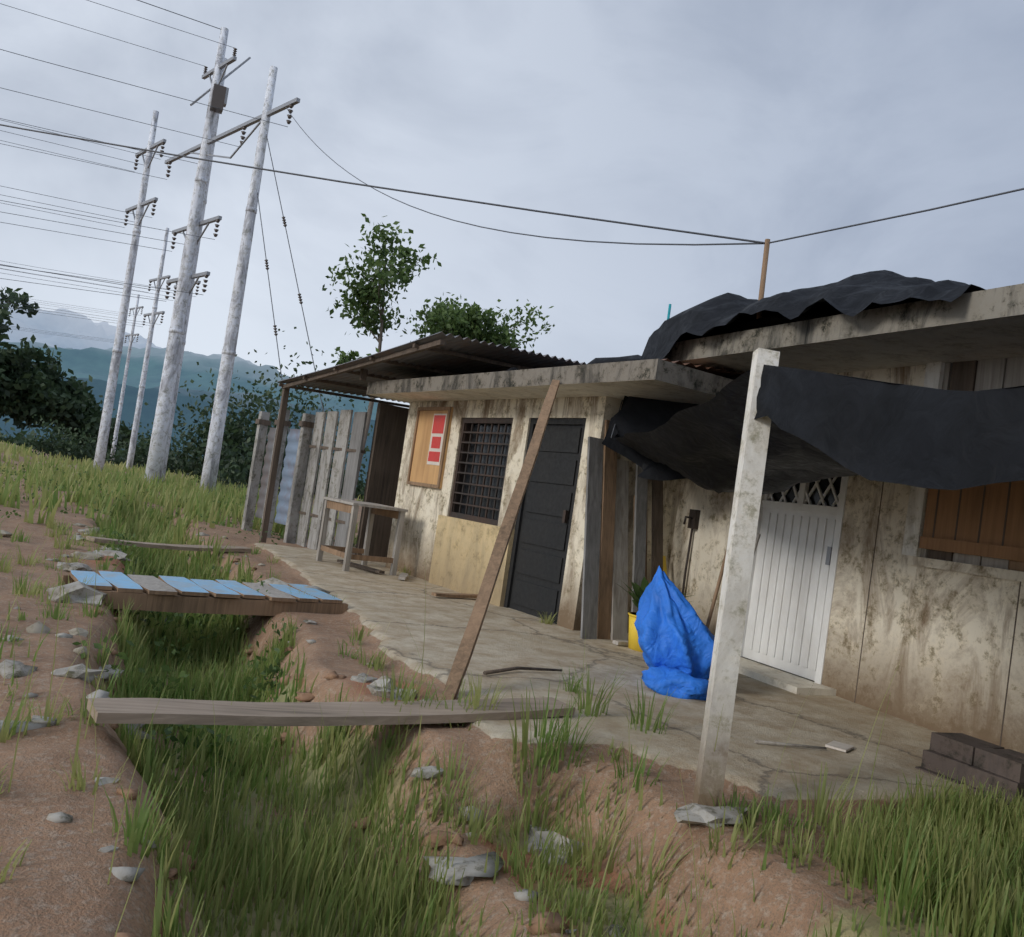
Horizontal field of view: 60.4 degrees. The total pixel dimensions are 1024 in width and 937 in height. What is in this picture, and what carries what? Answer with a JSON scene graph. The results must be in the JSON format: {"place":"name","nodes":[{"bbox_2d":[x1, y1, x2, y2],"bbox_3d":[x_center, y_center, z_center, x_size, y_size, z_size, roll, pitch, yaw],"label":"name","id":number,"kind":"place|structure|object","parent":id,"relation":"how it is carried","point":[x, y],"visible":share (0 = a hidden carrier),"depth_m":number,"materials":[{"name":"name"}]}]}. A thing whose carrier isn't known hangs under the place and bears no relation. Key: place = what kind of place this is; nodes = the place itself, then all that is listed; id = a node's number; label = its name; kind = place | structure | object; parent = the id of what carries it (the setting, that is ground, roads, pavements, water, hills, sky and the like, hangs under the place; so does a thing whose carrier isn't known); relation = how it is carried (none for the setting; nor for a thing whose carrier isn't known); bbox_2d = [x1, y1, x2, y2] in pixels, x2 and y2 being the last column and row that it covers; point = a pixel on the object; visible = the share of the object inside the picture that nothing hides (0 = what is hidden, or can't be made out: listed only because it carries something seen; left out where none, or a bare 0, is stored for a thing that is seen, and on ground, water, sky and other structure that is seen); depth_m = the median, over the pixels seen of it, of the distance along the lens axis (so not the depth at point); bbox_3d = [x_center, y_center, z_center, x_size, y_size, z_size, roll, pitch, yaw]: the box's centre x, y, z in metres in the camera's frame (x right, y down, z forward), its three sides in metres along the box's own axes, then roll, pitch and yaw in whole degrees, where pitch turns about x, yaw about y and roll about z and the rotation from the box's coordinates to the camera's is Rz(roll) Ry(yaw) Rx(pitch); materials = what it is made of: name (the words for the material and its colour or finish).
{"place":"outdoors","nodes":[
{"label":"outdoors","id":0,"kind":"place"},
{"bbox_2d":[0,293,160,349],"bbox_3d":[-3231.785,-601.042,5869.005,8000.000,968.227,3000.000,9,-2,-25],"label":"mountain","id":1,"kind":"structure","parent":0,"point":[52,323],"depth_m":4989.03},
{"bbox_2d":[0,340,377,482],"bbox_3d":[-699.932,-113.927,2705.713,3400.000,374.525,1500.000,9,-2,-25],"label":"mountain","id":2,"kind":"structure","parent":0,"point":[85,363],"depth_m":2176.14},
{"bbox_2d":[0,442,971,936],"bbox_3d":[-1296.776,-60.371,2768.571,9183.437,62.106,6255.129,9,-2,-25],"label":"ground","id":3,"kind":"structure","parent":0,"point":[56,886],"depth_m":3.99,"materials":[{"name":"soil"}]},
{"bbox_2d":[0,287,132,451],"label":"trees","id":4,"kind":"object","parent":3,"relation":"on","point":[29,388],"visible":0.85,"depth_m":98.79,"materials":[{"name":"green plant"}]},
{"bbox_2d":[86,536,251,551],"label":"plank bridge","id":5,"kind":"structure","parent":3,"relation":"on","point":[184,547],"depth_m":10.22,"materials":[{"name":"brown wood"}]},
{"bbox_2d":[0,464,356,776],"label":"broadleaf weeds","id":6,"kind":"object","parent":3,"relation":"on","point":[275,669],"visible":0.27,"depth_m":6.17,"materials":[{"name":"green plant"}]},
{"bbox_2d":[0,419,364,498],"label":"bushes","id":7,"kind":"object","parent":3,"relation":"on","point":[19,439],"visible":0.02,"depth_m":146.54,"materials":[{"name":"green plant"}]},
{"bbox_2d":[93,27,302,492],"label":"utility poles","id":8,"kind":"object","parent":3,"relation":"on","point":[158,453],"visible":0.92,"depth_m":25.89,"materials":[{"name":"grey concrete"}]},
{"bbox_2d":[0,0,1023,496],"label":"power lines","id":9,"kind":"structure","parent":8,"relation":"attached to","point":[328,180],"depth_m":19.22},
{"bbox_2d":[25,327,372,499],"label":"shrubs","id":10,"kind":"object","parent":3,"relation":"on","point":[236,454],"visible":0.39,"depth_m":38.93,"materials":[{"name":"green plant"}]},
{"bbox_2d":[61,570,347,615],"bbox_3d":[-2.417,1.015,7.037,2.059,0.165,0.821,10,-2,-35],"label":"plank footbridge","id":11,"kind":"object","parent":3,"relation":"on","point":[170,594],"depth_m":6.79,"materials":[{"name":"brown wood"}]},
{"bbox_2d":[241,403,408,556],"bbox_3d":[-2.198,0.186,13.038,5.201,2.200,1.909,8,-2,19],"label":"fence","id":12,"kind":"object","parent":3,"relation":"on","point":[385,458],"visible":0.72,"depth_m":12.68,"materials":[{"name":"grey wood"}]},
{"bbox_2d":[87,697,574,725],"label":"plank bridge","id":13,"kind":"structure","parent":3,"relation":"on","point":[142,710],"depth_m":3.83,"materials":[{"name":"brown wood"}]},
{"bbox_2d":[316,496,407,575],"bbox_3d":[-1.836,0.836,10.605,0.700,0.850,0.950,10,-2,-33],"label":"wooden table","id":14,"kind":"object","parent":3,"relation":"on","point":[352,508],"visible":0.85,"depth_m":10.40,"materials":[{"name":"grey wood"}]},
{"bbox_2d":[0,523,749,936],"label":"stones","id":15,"kind":"object","parent":3,"relation":"on","point":[694,813],"visible":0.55,"depth_m":3.78,"materials":[{"name":"stone"}]},
{"bbox_2d":[322,213,441,486],"bbox_3d":[-3.567,-2.414,22.104,2.775,7.596,3.493,9,-2,-25],"label":"slender tree","id":16,"kind":"object","parent":3,"relation":"on","point":[366,293],"depth_m":22.16,"materials":[{"name":"green plant"}]},
{"bbox_2d":[87,558,853,936],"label":"ground debris","id":17,"kind":"object","parent":3,"relation":"on","point":[459,840],"visible":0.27,"depth_m":4.62,"materials":[{"name":"brown wood"}]},
{"bbox_2d":[400,292,554,352],"bbox_3d":[-1.513,-1.529,22.823,4.583,6.503,3.166,11,-3,-49],"label":"bushy tree","id":18,"kind":"object","parent":3,"relation":"on","point":[463,322],"depth_m":22.03,"materials":[{"name":"green plant"}]},
{"bbox_2d":[440,380,559,699],"bbox_3d":[0.014,0.255,6.143,0.082,2.239,3.025,8,-2,8],"label":"leaning prop pole","id":19,"kind":"object","parent":3,"relation":"on","point":[461,662],"visible":0.94,"depth_m":5.66,"materials":[{"name":"brown wood"}]},
{"bbox_2d":[259,331,744,542],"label":"corrugated roof","id":20,"kind":"structure","parent":3,"relation":"on","point":[441,353],"depth_m":10.44,"materials":[{"name":"grey metal"}]},
{"bbox_2d":[0,439,1023,936],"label":"grass","id":21,"kind":"structure","parent":3,"relation":"on","point":[956,857],"depth_m":3.58,"materials":[{"name":"green plant"}]},
{"bbox_2d":[580,420,666,639],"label":"leaning boards","id":22,"kind":"object","parent":3,"relation":"on","point":[604,608],"visible":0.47,"depth_m":7.84,"materials":[{"name":"brown wood"}]},
{"bbox_2d":[628,612,642,651],"bbox_3d":[1.111,1.379,7.354,0.316,0.300,0.324,9,-2,-25],"label":"yellow bucket","id":23,"kind":"object","parent":3,"relation":"on","point":[633,643],"visible":0.33,"depth_m":7.28,"materials":[{"name":"paint"}]},
{"bbox_2d":[617,577,693,607],"bbox_3d":[1.199,1.080,7.395,0.669,0.320,0.637,8,-2,15],"label":"potted plant","id":24,"kind":"object","parent":23,"relation":"on","point":[638,590],"visible":0.19,"depth_m":7.39,"materials":[{"name":"green plant"}]},
{"bbox_2d":[634,566,714,700],"bbox_3d":[1.152,1.101,5.922,0.583,0.827,0.897,8,-2,-2],"label":"blue tarp bundle","id":25,"kind":"object","parent":3,"relation":"on","point":[676,637],"visible":0.94,"depth_m":5.84,"materials":[{"name":"blue plastic"}]},
{"bbox_2d":[706,533,760,628],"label":"broom sticks","id":26,"kind":"object","parent":3,"relation":"on","point":[717,590],"visible":0.33,"depth_m":6.38,"materials":[{"name":"brown wood"}]},
{"bbox_2d":[692,348,779,806],"bbox_3d":[0.935,0.471,3.670,0.111,2.005,0.336,8,-2,13],"label":"white post","id":27,"kind":"object","parent":3,"relation":"on","point":[722,683],"visible":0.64,"depth_m":3.63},
{"bbox_2d":[668,356,1023,753],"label":"house walls","id":28,"kind":"structure","parent":3,"relation":"on","point":[949,626],"depth_m":6.01,"materials":[{"name":"grey concrete"}]},
{"bbox_2d":[682,509,700,594],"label":"tap wall","id":29,"kind":"structure","parent":28,"relation":"attached to","point":[693,519],"depth_m":8.21,"materials":[{"name":"metal"}]},
{"bbox_2d":[741,476,848,683],"bbox_3d":[2.295,0.617,7.108,0.110,2.010,1.000,9,-2,-25],"label":"door","id":30,"kind":"structure","parent":28,"relation":"in","point":[792,584],"depth_m":7.05,"materials":[{"name":"white metal"}]},
{"bbox_2d":[602,365,1023,493],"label":"tarp awning","id":31,"kind":"object","parent":28,"relation":"on","point":[825,425],"visible":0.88,"depth_m":3.29,"materials":[{"name":"black fabric"}]},
{"bbox_2d":[663,283,1023,372],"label":"roof slab","id":32,"kind":"structure","parent":28,"relation":"on","point":[981,325],"depth_m":5.73,"materials":[{"name":"grey concrete"}]},
{"bbox_2d":[621,270,985,408],"bbox_3d":[2.861,-0.695,6.940,2.620,1.371,3.393,9,-2,-25],"label":"roof tarp","id":33,"kind":"object","parent":32,"relation":"on","point":[852,296],"visible":0.31,"depth_m":6.32,"materials":[{"name":"black plastic"}]},
{"bbox_2d":[902,362,1023,561],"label":"window","id":34,"kind":"structure","parent":28,"relation":"in","point":[985,520],"depth_m":5.67,"materials":[{"name":"brown wood"}]},
{"bbox_2d":[915,732,1023,808],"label":"brick pile","id":35,"kind":"object","parent":3,"relation":"on","point":[970,757],"visible":0.72,"depth_m":4.43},
{"bbox_2d":[0,0,1023,407],"label":"sky","id":36,"kind":"structure","parent":0,"point":[757,120],"materials":[{"name":"grey"}]},
{"bbox_2d":[385,396,680,632],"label":"house walls","id":37,"kind":"structure","parent":0,"point":[439,546],"depth_m":9.30,"materials":[{"name":"beige paint"}]},
{"bbox_2d":[406,407,453,488],"bbox_3d":[-1.005,-0.264,10.679,0.047,0.970,0.840,10,-2,-33],"label":"house sign board","id":38,"kind":"object","parent":37,"relation":"attached to","point":[429,447],"visible":1,"depth_m":10.64,"materials":[{"name":"brown wood"}]},
{"bbox_2d":[449,418,512,525],"bbox_3d":[-0.305,0.017,9.729,0.110,1.150,1.100,10,-2,-33],"label":"barred window","id":39,"kind":"structure","parent":37,"relation":"in","point":[480,471],"depth_m":9.78,"materials":[{"name":"black metal"}]},
{"bbox_2d":[504,418,585,623],"bbox_3d":[0.333,0.500,8.590,0.100,2.000,0.950,10,-2,-33],"label":"door","id":40,"kind":"structure","parent":37,"relation":"in","point":[539,552],"depth_m":8.56,"materials":[{"name":"black metal"}]},
{"bbox_2d":[366,359,732,403],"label":"roof slab","id":41,"kind":"structure","parent":37,"relation":"on","point":[658,379],"depth_m":7.73,"materials":[{"name":"grey concrete"}]},
{"bbox_2d":[667,239,769,318],"bbox_3d":[2.541,-1.118,5.931,0.196,1.351,5.482,9,-2,-25],"label":"roof post","id":42,"kind":"object","parent":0,"point":[764,271],"visible":0.5,"depth_m":7.02,"materials":[{"name":"brown wood"}]}
]}

